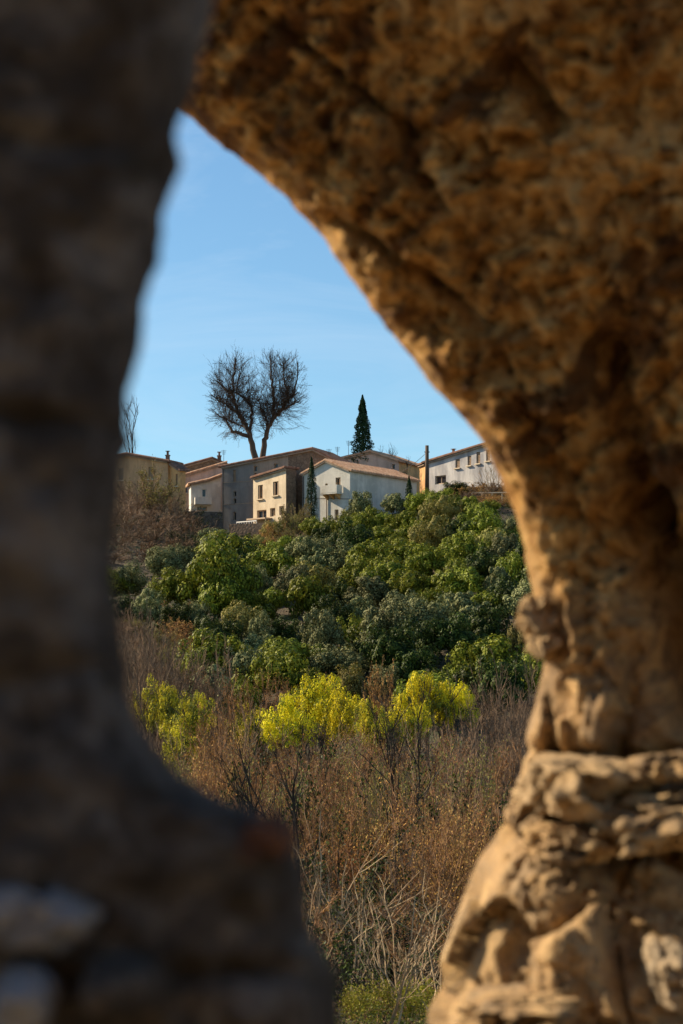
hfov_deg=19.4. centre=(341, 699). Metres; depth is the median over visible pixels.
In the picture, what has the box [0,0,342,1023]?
ruined wall
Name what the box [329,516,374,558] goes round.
evergreen tree
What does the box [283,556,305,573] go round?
evergreen tree
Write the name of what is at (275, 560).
evergreen tree
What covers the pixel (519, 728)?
bare shrub
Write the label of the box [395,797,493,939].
dry shrub
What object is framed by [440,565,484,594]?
evergreen tree
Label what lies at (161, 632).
bare shrub
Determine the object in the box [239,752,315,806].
russet shrub
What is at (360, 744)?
russet shrub
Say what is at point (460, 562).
evergreen tree
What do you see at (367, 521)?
evergreen tree
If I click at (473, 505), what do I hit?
evergreen tree
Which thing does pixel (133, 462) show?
ochre house
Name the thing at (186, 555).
olive tree
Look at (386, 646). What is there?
evergreen tree
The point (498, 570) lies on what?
olive tree
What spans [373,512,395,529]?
evergreen tree
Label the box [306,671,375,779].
mimosa tree
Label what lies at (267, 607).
evergreen tree
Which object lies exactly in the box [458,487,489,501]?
bare shrub
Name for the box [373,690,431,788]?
mimosa tree
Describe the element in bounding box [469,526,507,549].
evergreen shrub
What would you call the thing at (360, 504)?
olive tree
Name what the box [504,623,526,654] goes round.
evergreen shrub
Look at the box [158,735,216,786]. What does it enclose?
bare shrub
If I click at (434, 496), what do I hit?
evergreen tree
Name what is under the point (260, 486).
window
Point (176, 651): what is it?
bare shrub
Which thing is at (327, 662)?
olive tree
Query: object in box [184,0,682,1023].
rock arch
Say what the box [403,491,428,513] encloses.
evergreen tree
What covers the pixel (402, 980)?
bare sapling
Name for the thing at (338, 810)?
russet shrub
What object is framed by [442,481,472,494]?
evergreen tree
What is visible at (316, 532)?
evergreen tree
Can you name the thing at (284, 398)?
plane tree
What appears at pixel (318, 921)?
russet shrub
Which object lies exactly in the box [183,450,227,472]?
stone house
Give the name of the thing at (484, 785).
broom shrub
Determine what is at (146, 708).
bare shrub
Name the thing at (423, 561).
evergreen tree
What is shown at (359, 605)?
olive tree
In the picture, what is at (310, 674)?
evergreen tree
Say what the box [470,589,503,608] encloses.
evergreen tree
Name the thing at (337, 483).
white house
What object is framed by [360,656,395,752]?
dry shrub
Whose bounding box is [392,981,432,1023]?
lime plant
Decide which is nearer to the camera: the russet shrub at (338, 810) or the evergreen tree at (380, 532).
the russet shrub at (338, 810)
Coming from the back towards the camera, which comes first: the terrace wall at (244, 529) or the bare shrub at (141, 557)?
the terrace wall at (244, 529)
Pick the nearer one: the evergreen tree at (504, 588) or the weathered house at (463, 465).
the evergreen tree at (504, 588)
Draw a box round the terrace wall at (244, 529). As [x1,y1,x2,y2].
[229,523,264,539]
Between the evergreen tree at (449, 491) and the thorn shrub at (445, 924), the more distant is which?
the evergreen tree at (449, 491)
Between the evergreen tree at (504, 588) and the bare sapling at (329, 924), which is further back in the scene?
the evergreen tree at (504, 588)
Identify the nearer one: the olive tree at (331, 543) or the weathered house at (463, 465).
the olive tree at (331, 543)
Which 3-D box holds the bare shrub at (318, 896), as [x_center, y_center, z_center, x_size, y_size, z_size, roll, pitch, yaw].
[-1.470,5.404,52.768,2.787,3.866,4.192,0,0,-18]
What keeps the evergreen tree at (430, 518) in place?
on the ground
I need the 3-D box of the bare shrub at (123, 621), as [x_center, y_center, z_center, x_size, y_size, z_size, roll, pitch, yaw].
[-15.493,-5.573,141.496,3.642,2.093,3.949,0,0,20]
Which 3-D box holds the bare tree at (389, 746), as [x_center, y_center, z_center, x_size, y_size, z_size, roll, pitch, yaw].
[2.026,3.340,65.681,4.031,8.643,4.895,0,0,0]
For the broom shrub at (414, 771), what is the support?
on the ground
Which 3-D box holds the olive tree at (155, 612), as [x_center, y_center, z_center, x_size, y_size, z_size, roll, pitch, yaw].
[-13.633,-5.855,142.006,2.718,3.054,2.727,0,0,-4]
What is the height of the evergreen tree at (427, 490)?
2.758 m
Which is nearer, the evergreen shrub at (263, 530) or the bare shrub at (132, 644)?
the bare shrub at (132, 644)
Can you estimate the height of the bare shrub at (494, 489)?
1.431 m
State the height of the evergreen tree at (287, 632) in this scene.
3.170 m
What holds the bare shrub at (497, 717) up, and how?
on the ground
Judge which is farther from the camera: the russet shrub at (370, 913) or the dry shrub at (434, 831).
the dry shrub at (434, 831)
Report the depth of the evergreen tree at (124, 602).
141.51 m
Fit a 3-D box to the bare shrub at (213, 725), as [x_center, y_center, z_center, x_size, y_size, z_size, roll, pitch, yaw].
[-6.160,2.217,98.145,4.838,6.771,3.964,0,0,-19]
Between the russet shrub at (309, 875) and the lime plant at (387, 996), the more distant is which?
the russet shrub at (309, 875)
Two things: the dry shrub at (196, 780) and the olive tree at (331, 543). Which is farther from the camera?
the olive tree at (331, 543)
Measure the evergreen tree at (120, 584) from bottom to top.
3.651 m
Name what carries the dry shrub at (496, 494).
on the ground
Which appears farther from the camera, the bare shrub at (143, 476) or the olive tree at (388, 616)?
the bare shrub at (143, 476)
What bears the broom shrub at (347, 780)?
on the ground
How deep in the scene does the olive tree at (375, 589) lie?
144.44 m
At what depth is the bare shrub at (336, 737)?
105.84 m
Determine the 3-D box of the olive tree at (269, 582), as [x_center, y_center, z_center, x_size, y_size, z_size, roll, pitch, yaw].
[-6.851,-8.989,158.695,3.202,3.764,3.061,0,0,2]
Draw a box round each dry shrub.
[156,617,198,648]
[164,635,193,657]
[181,727,236,803]
[187,756,231,802]
[192,726,294,804]
[253,536,278,547]
[259,521,286,540]
[266,755,337,857]
[352,732,397,808]
[354,800,435,942]
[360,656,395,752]
[364,787,478,952]
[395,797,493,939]
[399,790,477,939]
[432,782,502,888]
[449,486,480,497]
[453,482,491,491]
[476,493,509,506]
[477,487,507,498]
[478,496,506,505]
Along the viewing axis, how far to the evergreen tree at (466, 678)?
116.24 m
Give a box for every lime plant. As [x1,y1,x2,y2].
[338,980,370,1023]
[339,979,386,1023]
[357,970,401,1023]
[372,973,420,1021]
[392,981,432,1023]
[411,975,441,1021]
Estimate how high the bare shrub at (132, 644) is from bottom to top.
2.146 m
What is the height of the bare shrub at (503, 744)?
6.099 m
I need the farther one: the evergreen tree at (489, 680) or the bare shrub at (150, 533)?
the bare shrub at (150, 533)
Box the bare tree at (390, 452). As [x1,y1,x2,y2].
[379,443,397,456]
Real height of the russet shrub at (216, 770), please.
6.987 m
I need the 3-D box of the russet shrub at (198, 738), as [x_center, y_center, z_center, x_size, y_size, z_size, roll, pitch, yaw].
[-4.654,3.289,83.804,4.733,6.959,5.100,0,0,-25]
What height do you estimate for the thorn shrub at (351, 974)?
2.411 m
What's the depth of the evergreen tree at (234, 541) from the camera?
164.35 m
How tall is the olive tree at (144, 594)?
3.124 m
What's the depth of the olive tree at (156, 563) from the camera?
157.27 m
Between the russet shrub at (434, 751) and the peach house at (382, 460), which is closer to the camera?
the russet shrub at (434, 751)
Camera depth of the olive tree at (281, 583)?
152.18 m
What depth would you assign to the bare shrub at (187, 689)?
103.30 m
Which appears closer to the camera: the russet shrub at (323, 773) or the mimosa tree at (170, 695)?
the russet shrub at (323, 773)
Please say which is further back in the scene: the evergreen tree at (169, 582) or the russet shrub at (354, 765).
the evergreen tree at (169, 582)
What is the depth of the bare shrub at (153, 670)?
127.08 m
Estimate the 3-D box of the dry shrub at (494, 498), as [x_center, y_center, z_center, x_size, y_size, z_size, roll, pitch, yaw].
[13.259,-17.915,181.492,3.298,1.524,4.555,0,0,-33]
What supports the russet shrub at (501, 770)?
on the ground
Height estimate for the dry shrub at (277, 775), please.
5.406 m
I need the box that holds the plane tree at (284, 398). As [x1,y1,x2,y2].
[201,344,311,458]
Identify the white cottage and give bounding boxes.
[186,473,221,511]
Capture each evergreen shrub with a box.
[221,599,271,637]
[252,534,269,545]
[260,521,287,535]
[290,514,310,534]
[296,560,337,590]
[333,661,368,699]
[407,514,453,551]
[418,494,462,527]
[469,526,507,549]
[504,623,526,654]
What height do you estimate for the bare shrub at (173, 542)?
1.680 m
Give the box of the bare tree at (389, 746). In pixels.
[342,672,460,867]
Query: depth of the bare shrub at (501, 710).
101.80 m
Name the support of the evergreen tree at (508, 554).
on the ground
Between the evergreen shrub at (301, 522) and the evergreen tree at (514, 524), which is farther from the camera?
the evergreen shrub at (301, 522)
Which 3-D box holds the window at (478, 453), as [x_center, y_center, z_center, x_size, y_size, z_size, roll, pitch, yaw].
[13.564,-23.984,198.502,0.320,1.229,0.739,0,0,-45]
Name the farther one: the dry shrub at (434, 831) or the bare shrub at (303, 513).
the bare shrub at (303, 513)
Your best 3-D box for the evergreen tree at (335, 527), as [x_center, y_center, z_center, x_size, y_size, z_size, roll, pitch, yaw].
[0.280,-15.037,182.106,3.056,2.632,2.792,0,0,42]
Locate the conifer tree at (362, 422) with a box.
[350,394,373,463]
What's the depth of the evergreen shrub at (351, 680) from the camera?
120.14 m
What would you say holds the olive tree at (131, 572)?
on the ground
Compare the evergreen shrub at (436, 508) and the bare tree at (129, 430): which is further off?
the bare tree at (129, 430)
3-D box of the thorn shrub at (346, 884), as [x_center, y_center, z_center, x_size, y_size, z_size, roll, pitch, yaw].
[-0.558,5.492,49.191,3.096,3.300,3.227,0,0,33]
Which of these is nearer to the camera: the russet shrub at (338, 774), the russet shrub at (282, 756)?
the russet shrub at (282, 756)
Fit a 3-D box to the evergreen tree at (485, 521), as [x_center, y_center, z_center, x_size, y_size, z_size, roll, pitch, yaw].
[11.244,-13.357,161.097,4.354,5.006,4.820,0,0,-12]
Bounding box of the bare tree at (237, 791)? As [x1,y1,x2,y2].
[208,723,307,847]
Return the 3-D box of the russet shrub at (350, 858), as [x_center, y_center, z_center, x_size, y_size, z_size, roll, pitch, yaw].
[1.966,5.444,54.957,4.914,4.134,4.012,0,0,-18]
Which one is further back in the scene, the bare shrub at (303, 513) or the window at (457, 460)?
the window at (457, 460)
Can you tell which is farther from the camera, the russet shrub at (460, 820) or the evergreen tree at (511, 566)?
the evergreen tree at (511, 566)
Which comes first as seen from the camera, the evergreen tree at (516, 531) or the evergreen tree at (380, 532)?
the evergreen tree at (516, 531)
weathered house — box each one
[416,462,424,493]
[421,443,501,492]
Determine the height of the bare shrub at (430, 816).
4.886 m
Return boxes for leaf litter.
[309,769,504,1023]
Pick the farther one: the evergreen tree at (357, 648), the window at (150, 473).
the window at (150, 473)
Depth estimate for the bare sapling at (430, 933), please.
33.20 m
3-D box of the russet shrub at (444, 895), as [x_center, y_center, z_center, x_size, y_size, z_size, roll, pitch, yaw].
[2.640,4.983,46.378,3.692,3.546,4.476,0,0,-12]
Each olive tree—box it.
[114,559,149,605]
[130,596,164,631]
[134,587,165,623]
[145,545,187,586]
[166,542,197,569]
[179,598,210,631]
[183,663,233,723]
[193,528,229,546]
[221,643,263,688]
[241,631,275,653]
[243,609,277,639]
[250,563,273,591]
[272,563,316,611]
[284,534,329,561]
[294,607,346,676]
[299,546,339,576]
[308,642,369,695]
[317,532,338,553]
[322,541,353,577]
[338,596,375,624]
[342,575,400,607]
[343,490,372,515]
[347,593,427,648]
[366,664,407,704]
[380,492,404,514]
[385,588,423,612]
[400,593,455,626]
[443,590,491,622]
[482,566,514,592]
[484,531,520,564]
[501,513,516,532]
[502,577,532,619]
[516,558,529,579]
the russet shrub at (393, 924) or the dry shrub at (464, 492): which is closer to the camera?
the russet shrub at (393, 924)
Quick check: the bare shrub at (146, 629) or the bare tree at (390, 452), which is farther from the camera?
the bare tree at (390, 452)
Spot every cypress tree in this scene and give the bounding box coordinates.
[305,457,317,518]
[403,476,414,512]
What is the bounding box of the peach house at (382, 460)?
[336,441,418,493]
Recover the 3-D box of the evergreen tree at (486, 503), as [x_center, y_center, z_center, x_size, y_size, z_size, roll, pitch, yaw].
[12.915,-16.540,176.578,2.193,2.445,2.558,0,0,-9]
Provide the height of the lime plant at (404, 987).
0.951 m
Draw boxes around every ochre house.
[121,451,183,516]
[168,462,189,516]
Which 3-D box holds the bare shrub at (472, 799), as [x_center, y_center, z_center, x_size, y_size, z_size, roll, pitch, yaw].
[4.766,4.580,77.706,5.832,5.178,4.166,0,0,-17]
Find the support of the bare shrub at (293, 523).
on the ground
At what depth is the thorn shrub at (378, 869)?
47.69 m
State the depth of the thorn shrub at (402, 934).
41.59 m
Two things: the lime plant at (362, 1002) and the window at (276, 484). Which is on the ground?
the lime plant at (362, 1002)
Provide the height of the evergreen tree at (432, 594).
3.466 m
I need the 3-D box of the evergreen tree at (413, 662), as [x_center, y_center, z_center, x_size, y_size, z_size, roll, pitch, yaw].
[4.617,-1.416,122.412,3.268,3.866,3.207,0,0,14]
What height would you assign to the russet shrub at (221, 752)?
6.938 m
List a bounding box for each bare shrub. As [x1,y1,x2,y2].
[113,549,132,562]
[114,526,142,548]
[115,522,153,544]
[116,538,182,555]
[117,492,146,526]
[117,504,137,528]
[117,506,157,536]
[117,599,154,713]
[118,601,177,722]
[119,477,153,516]
[120,494,179,520]
[120,608,146,633]
[122,454,163,512]
[122,618,139,638]
[122,623,167,650]
[124,512,187,538]
[124,613,179,640]
[124,627,188,744]
[124,632,138,658]
[125,593,193,744]
[125,635,202,753]
[125,638,166,664]
[126,628,164,749]
[129,550,152,562]
[130,527,186,545]
[130,656,166,679]
[136,630,208,761]
[140,478,185,519]
[140,627,180,655]
[140,721,197,769]
[141,510,194,533]
[141,533,198,548]
[141,615,222,739]
[149,635,233,747]
[153,656,228,763]
[157,499,206,526]
[157,645,192,666]
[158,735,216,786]
[163,679,238,773]
[168,513,218,540]
[169,660,245,764]
[189,691,270,801]
[232,754,330,840]
[244,692,318,778]
[264,513,299,535]
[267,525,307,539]
[279,503,310,537]
[283,742,326,816]
[289,498,313,532]
[291,725,366,809]
[296,846,319,905]
[307,874,410,983]
[309,868,340,929]
[314,676,356,761]
[341,757,407,842]
[350,708,432,786]
[377,819,450,980]
[387,715,496,806]
[401,792,478,854]
[412,751,513,851]
[419,682,510,793]
[438,712,522,837]
[449,645,534,765]
[453,714,529,843]
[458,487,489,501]
[464,703,531,794]
[469,479,504,493]
[469,654,543,764]
[471,727,526,816]
[480,684,530,775]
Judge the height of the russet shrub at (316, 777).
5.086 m
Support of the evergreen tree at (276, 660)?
on the ground
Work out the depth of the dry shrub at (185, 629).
137.90 m
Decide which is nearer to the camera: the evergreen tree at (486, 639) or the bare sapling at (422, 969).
the bare sapling at (422, 969)
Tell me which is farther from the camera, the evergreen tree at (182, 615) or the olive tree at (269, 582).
the olive tree at (269, 582)
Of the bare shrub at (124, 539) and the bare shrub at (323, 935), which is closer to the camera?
the bare shrub at (323, 935)
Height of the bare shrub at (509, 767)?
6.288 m
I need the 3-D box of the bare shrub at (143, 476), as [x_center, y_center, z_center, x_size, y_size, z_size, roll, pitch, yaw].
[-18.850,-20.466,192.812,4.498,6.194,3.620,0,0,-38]
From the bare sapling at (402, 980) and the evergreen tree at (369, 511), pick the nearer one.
the bare sapling at (402, 980)
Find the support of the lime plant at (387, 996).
on the ground
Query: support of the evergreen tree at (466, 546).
on the ground
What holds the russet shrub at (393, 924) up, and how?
on the ground
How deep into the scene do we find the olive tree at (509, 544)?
153.85 m
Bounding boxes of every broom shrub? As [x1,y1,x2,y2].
[165,723,244,796]
[232,748,338,876]
[265,716,407,824]
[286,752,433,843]
[312,761,393,903]
[333,753,403,902]
[341,703,470,880]
[356,756,415,825]
[369,723,495,887]
[373,744,449,858]
[411,734,509,851]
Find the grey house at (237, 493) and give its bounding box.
[218,447,351,535]
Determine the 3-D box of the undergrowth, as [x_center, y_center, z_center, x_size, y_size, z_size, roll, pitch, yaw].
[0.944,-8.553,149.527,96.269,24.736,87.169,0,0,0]
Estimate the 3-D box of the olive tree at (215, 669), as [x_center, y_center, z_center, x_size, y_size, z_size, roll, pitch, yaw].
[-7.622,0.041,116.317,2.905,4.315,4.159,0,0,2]
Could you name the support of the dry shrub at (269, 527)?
on the ground
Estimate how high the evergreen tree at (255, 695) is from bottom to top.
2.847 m
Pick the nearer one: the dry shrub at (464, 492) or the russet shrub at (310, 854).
the russet shrub at (310, 854)
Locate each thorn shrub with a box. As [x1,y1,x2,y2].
[158,540,199,553]
[162,526,197,544]
[186,506,222,528]
[214,695,311,815]
[282,779,374,905]
[286,742,343,896]
[302,857,387,976]
[306,813,425,960]
[306,846,398,956]
[308,849,447,981]
[309,920,386,998]
[318,750,438,880]
[322,901,442,1018]
[326,897,410,1003]
[336,892,422,997]
[351,904,449,991]
[437,804,495,893]
[443,781,511,850]
[448,772,504,869]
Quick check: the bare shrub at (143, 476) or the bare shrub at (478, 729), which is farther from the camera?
the bare shrub at (143, 476)
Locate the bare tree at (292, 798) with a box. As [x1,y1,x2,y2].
[234,741,326,905]
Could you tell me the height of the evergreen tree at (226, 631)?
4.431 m
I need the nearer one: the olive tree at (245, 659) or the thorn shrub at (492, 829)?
the thorn shrub at (492, 829)
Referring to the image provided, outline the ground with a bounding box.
[114,487,537,1023]
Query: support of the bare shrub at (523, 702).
on the ground
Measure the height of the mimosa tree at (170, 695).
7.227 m
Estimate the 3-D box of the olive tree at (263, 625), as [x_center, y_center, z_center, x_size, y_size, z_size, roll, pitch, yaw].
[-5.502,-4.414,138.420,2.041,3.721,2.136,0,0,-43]
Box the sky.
[127,113,482,463]
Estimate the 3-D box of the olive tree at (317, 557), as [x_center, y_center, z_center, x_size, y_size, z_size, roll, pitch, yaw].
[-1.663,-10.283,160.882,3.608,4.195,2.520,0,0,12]
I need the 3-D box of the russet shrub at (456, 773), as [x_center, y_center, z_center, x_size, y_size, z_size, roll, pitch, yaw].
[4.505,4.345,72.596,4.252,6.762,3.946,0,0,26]
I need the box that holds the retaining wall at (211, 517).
[186,511,222,531]
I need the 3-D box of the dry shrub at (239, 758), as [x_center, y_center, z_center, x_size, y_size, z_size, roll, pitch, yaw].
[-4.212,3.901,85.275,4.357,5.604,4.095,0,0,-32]
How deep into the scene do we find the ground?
130.98 m
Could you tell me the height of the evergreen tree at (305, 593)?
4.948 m
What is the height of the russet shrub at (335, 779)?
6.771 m
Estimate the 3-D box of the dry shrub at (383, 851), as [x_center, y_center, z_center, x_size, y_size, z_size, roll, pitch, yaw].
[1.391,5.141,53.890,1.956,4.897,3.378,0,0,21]
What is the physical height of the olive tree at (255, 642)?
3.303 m
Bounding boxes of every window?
[148,467,154,479]
[202,489,205,496]
[233,470,235,481]
[256,485,263,499]
[271,481,278,496]
[436,475,445,483]
[453,459,460,468]
[465,456,471,466]
[474,452,480,464]
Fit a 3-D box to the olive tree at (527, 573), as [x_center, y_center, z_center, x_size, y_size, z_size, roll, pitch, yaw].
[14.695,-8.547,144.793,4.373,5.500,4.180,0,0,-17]
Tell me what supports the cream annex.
on the ground
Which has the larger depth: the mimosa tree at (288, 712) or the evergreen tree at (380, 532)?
the evergreen tree at (380, 532)
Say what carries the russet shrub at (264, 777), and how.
on the ground
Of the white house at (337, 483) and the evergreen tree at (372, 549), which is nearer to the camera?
the evergreen tree at (372, 549)
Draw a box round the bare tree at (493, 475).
[478,463,501,491]
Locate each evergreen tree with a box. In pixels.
[113,568,143,596]
[116,592,136,628]
[147,566,198,605]
[155,601,194,635]
[172,627,253,678]
[176,532,263,619]
[189,613,222,641]
[191,529,259,560]
[195,615,244,654]
[197,568,257,617]
[222,679,262,713]
[228,539,260,563]
[231,645,308,712]
[235,590,280,623]
[246,544,295,581]
[253,587,293,618]
[258,636,329,693]
[266,535,301,556]
[270,615,303,643]
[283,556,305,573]
[287,573,335,625]
[296,667,326,691]
[298,515,334,535]
[304,593,355,643]
[311,524,331,540]
[327,513,350,532]
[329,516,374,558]
[329,578,353,609]
[330,521,347,536]
[334,613,365,649]
[336,552,382,595]
[340,508,355,517]
[344,511,381,530]
[345,538,395,569]
[352,640,372,676]
[358,525,407,544]
[359,561,408,588]
[359,620,416,682]
[360,505,385,517]
[367,555,417,570]
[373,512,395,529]
[377,538,433,564]
[382,534,405,549]
[384,510,419,529]
[384,568,433,598]
[390,645,439,686]
[394,669,463,713]
[398,516,423,540]
[401,543,454,577]
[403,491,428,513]
[403,613,443,665]
[415,585,453,614]
[418,567,456,595]
[420,513,450,527]
[422,487,434,495]
[425,487,460,505]
[425,492,454,506]
[430,663,463,690]
[432,609,486,669]
[437,535,460,561]
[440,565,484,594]
[441,530,496,562]
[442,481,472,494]
[443,556,483,571]
[445,513,477,536]
[445,633,527,678]
[448,512,470,524]
[451,665,496,720]
[454,495,478,514]
[454,503,503,539]
[464,501,488,519]
[465,546,505,586]
[465,636,518,659]
[467,599,513,641]
[467,655,527,724]
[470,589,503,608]
[482,499,500,513]
[486,572,528,629]
[495,551,529,586]
[498,547,525,561]
[502,525,521,543]
[510,652,543,710]
[512,519,519,530]
[514,540,525,560]
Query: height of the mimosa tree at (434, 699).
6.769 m
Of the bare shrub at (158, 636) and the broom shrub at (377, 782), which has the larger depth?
the bare shrub at (158, 636)
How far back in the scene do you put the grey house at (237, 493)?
201.30 m
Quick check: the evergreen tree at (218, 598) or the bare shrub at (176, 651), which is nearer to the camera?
the bare shrub at (176, 651)
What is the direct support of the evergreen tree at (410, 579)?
on the ground
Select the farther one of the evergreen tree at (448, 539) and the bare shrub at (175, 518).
the bare shrub at (175, 518)
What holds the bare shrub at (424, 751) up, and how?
on the ground
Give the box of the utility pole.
[401,445,429,489]
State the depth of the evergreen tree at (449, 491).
181.55 m
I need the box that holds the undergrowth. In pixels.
[115,483,531,763]
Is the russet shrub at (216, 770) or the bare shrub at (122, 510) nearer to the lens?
the russet shrub at (216, 770)
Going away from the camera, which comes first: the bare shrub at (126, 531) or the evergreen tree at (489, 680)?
the evergreen tree at (489, 680)
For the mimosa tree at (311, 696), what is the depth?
96.39 m
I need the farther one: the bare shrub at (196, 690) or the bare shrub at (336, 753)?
the bare shrub at (196, 690)
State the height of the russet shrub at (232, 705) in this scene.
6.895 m
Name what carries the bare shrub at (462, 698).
on the ground
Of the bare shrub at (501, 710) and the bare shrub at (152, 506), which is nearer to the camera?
the bare shrub at (501, 710)
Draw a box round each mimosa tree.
[131,675,167,749]
[133,666,206,770]
[159,690,238,783]
[162,721,205,775]
[223,700,282,781]
[255,694,322,771]
[278,672,343,776]
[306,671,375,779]
[330,696,405,791]
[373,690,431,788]
[389,669,468,773]
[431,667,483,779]
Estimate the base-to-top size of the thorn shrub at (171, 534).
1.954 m
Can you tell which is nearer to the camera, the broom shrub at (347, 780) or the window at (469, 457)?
the broom shrub at (347, 780)
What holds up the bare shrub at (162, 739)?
on the ground
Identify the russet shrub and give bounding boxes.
[167,700,234,780]
[171,698,291,802]
[189,718,269,805]
[192,717,236,794]
[195,664,263,755]
[206,780,326,851]
[213,669,268,790]
[217,763,266,810]
[218,667,297,787]
[218,730,348,835]
[228,753,298,808]
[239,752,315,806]
[248,786,318,857]
[263,770,390,906]
[266,730,309,810]
[269,780,375,912]
[272,670,325,771]
[287,728,389,881]
[295,743,335,847]
[296,824,330,879]
[299,761,442,957]
[299,842,340,885]
[305,785,371,851]
[307,878,406,982]
[310,748,366,806]
[312,724,376,837]
[317,823,476,959]
[322,714,387,782]
[343,788,467,915]
[346,889,456,982]
[350,895,453,993]
[363,931,443,998]
[367,729,469,832]
[372,788,502,950]
[380,852,470,973]
[387,721,458,810]
[388,777,499,879]
[395,744,521,836]
[409,821,487,938]
[415,729,510,877]
[463,732,527,812]
[474,743,520,844]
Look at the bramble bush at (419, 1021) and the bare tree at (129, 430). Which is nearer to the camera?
the bramble bush at (419, 1021)
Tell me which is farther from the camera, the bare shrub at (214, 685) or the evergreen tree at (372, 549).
the evergreen tree at (372, 549)
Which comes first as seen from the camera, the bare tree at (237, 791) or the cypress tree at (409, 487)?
the bare tree at (237, 791)
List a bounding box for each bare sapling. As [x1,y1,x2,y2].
[295,807,401,961]
[305,856,431,993]
[307,853,412,1018]
[310,875,379,966]
[320,867,442,1010]
[325,874,453,1019]
[378,895,460,1020]
[389,893,448,1023]
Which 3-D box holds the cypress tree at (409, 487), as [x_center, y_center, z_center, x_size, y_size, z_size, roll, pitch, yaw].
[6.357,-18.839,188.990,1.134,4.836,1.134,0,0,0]
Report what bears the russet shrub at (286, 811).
on the ground
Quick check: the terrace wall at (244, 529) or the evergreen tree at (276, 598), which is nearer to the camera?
the evergreen tree at (276, 598)
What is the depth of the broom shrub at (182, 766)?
81.36 m
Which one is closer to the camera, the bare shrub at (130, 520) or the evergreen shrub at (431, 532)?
the evergreen shrub at (431, 532)
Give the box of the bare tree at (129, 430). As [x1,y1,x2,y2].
[127,395,138,452]
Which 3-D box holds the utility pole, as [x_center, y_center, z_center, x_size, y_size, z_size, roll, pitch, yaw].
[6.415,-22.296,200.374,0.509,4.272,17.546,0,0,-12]
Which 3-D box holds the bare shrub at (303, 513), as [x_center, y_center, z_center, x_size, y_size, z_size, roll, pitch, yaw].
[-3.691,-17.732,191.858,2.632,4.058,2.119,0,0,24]
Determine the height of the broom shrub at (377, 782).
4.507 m
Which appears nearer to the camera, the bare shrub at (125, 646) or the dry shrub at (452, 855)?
the dry shrub at (452, 855)
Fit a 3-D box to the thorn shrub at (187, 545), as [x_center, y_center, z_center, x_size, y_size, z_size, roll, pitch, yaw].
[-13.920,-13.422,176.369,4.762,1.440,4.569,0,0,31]
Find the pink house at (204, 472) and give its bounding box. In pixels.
[186,461,226,511]
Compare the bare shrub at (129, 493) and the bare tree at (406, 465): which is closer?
the bare shrub at (129, 493)
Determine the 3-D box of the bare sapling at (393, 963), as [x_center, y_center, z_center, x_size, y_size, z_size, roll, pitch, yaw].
[0.872,4.673,38.742,2.115,3.108,2.588,0,0,33]
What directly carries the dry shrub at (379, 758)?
on the ground
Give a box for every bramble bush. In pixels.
[341,993,411,1023]
[342,1004,425,1023]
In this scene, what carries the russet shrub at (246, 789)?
on the ground
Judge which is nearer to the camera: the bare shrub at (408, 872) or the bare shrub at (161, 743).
the bare shrub at (408, 872)
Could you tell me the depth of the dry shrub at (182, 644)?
133.39 m
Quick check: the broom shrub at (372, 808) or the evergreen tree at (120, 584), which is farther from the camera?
the evergreen tree at (120, 584)
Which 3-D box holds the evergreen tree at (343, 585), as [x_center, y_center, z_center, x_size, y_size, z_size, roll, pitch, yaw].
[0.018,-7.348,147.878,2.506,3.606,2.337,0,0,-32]
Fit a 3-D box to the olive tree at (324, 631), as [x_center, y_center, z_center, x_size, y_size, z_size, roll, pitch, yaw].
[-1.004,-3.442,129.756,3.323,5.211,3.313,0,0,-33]
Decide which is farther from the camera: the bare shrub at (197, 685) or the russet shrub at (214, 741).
the bare shrub at (197, 685)
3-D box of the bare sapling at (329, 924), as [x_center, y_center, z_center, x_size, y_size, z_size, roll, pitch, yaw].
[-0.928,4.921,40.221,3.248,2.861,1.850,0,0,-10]
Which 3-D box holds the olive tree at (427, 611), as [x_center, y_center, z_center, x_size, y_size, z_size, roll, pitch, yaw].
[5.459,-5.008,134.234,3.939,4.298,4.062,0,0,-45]
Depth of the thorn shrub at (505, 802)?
61.38 m
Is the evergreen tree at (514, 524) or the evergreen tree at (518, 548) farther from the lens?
the evergreen tree at (514, 524)
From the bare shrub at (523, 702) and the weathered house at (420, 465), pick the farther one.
the weathered house at (420, 465)
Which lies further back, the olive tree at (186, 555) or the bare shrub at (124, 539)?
the bare shrub at (124, 539)
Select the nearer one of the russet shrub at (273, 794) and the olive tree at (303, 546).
the russet shrub at (273, 794)
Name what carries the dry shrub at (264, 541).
on the ground
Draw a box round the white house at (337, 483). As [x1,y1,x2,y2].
[299,458,420,522]
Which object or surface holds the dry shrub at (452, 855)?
on the ground
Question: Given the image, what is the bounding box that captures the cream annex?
[236,466,298,533]
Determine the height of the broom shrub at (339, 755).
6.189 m
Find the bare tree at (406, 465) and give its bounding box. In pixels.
[403,456,410,473]
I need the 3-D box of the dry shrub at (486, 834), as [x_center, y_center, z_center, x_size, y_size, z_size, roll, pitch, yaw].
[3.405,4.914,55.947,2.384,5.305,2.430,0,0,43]
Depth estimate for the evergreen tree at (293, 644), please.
125.14 m
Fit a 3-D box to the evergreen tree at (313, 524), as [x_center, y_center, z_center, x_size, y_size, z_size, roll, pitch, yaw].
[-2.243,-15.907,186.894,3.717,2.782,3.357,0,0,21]
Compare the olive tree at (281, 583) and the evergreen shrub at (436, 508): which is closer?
the olive tree at (281, 583)
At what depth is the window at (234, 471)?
202.06 m
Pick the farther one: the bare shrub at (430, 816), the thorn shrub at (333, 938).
the bare shrub at (430, 816)
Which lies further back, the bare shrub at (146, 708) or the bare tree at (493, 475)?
the bare tree at (493, 475)

